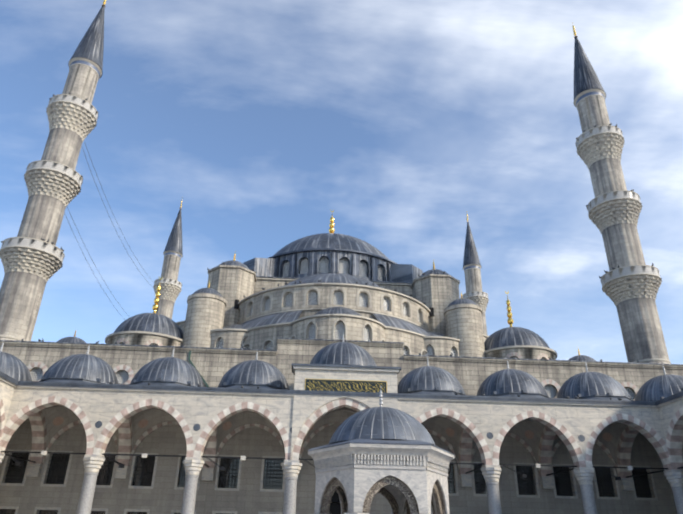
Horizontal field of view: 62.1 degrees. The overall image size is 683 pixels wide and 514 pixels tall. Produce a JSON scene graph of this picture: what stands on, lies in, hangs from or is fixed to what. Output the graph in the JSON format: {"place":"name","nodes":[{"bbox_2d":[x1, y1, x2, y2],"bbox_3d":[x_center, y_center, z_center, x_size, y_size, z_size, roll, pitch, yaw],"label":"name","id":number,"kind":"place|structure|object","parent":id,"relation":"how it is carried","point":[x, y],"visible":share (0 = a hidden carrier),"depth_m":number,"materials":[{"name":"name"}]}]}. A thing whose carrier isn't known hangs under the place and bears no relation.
{"place":"outdoors","nodes":[
{"label":"outdoors","id":0,"kind":"place"},
{"bbox_2d":[0,453,682,513],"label":"portico columns","id":1,"kind":"structure","parent":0,"point":[193,466],"depth_m":37.98,"materials":[{"name":"white stone"}]},
{"bbox_2d":[1,410,665,490],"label":"arches","id":2,"kind":"structure","parent":1,"relation":"on","point":[546,451],"depth_m":45.42,"materials":[{"name":"grey stone"}]},
{"bbox_2d":[0,0,682,363],"label":"sky","id":3,"kind":"structure","parent":0,"point":[266,119],"materials":[{"name":"blue"}]},
{"label":"ground","id":4,"kind":"structure","parent":0,"visible":0},
{"bbox_2d":[105,265,556,359],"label":"mosque building","id":5,"kind":"structure","parent":4,"relation":"on","point":[209,316],"depth_m":58.44,"materials":[{"name":"beige stone"}]},
{"bbox_2d":[57,233,595,360],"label":"dome roofs","id":6,"kind":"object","parent":5,"relation":"on","point":[331,258],"visible":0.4,"depth_m":72.34,"materials":[{"name":"grey metal"}]},
{"bbox_2d":[74,210,579,354],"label":"dome finials","id":7,"kind":"object","parent":6,"relation":"on","point":[155,308],"visible":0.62,"depth_m":62.76,"materials":[{"name":"gold metal"}]},
{"bbox_2d":[0,57,670,363],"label":"minarets","id":8,"kind":"object","parent":4,"relation":"on","point":[32,261],"visible":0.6,"depth_m":59.52,"materials":[{"name":"beige stone"}]},
{"bbox_2d":[64,144,170,314],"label":"mahya cables","id":9,"kind":"object","parent":8,"relation":"hanging from","point":[115,229],"visible":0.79,"depth_m":70.74,"materials":[{"name":"grey plastic"}]},
{"bbox_2d":[68,5,605,267],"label":"minaret spires","id":10,"kind":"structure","parent":8,"relation":"on","point":[91,45],"depth_m":70.76,"materials":[{"name":"grey metal"}]},
{"bbox_2d":[103,0,577,221],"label":"minaret finials","id":11,"kind":"object","parent":10,"relation":"on","point":[104,3],"visible":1,"depth_m":75.47,"materials":[{"name":"gold metal"}]},
{"bbox_2d":[0,363,682,469],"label":"arcade wall","id":12,"kind":"structure","parent":4,"relation":"on","point":[103,414],"depth_m":39.96,"materials":[{"name":"beige stone"}]},
{"bbox_2d":[1,92,653,399],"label":"pigeons","id":13,"kind":"object","parent":12,"relation":"on","point":[566,397],"visible":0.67,"depth_m":55.50,"materials":[{"name":"grey"}]},
{"bbox_2d":[4,405,662,476],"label":"portico vaults","id":14,"kind":"object","parent":12,"relation":"attached to","point":[60,417],"visible":0.12,"depth_m":45.93,"materials":[{"name":"beige stone"}]},
{"bbox_2d":[0,342,682,405],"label":"portico roof","id":15,"kind":"structure","parent":12,"relation":"on","point":[173,371],"depth_m":42.85,"materials":[{"name":"grey metal"}]},
{"bbox_2d":[0,333,665,374],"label":"dome finials","id":16,"kind":"object","parent":15,"relation":"on","point":[1,348],"visible":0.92,"depth_m":45.88,"materials":[{"name":"gold metal"}]},
{"bbox_2d":[1,451,682,479],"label":"tie rods","id":17,"kind":"object","parent":12,"relation":"attached to","point":[121,465],"visible":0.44,"depth_m":38.77,"materials":[{"name":"black metal"}]},
{"bbox_2d":[305,379,386,392],"bbox_3d":[0.332,9.353,40.619,5.900,1.120,0.030,3,-26,-3],"label":"calligraphy panel","id":18,"kind":"object","parent":12,"relation":"attached to","point":[341,385],"visible":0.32,"depth_m":40.67,"materials":[{"name":"gold metal"}]},
{"bbox_2d":[307,407,454,513],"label":"fountain","id":19,"kind":"object","parent":4,"relation":"on","point":[399,460],"visible":1,"depth_m":18.98,"materials":[{"name":"stone"}]},
{"bbox_2d":[379,386,382,406],"bbox_3d":[1.494,5.299,21.485,0.216,0.851,0.216,3,-26,-3],"label":"finial","id":20,"kind":"object","parent":19,"relation":"on","point":[380,402],"visible":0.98,"depth_m":21.41,"materials":[{"name":"grey metal"}]},
{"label":"portico platform","id":21,"kind":"structure","parent":0,"visible":0},
{"bbox_2d":[0,338,682,513],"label":"facade wall","id":22,"kind":"structure","parent":21,"relation":"on","point":[163,492],"depth_m":45.65,"materials":[{"name":"stone"}]},
{"bbox_2d":[188,350,208,386],"bbox_3d":[-11.746,10.195,47.704,2.640,4.700,0.100,3,-26,-3],"label":"downpipe","id":23,"kind":"object","parent":22,"relation":"attached to","point":[204,381],"visible":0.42,"depth_m":48.11,"materials":[{"name":"grey metal"}]},
{"bbox_2d":[2,453,652,513],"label":"window bars","id":24,"kind":"object","parent":22,"relation":"attached to","point":[280,466],"depth_m":44.99,"materials":[{"name":"black metal"}]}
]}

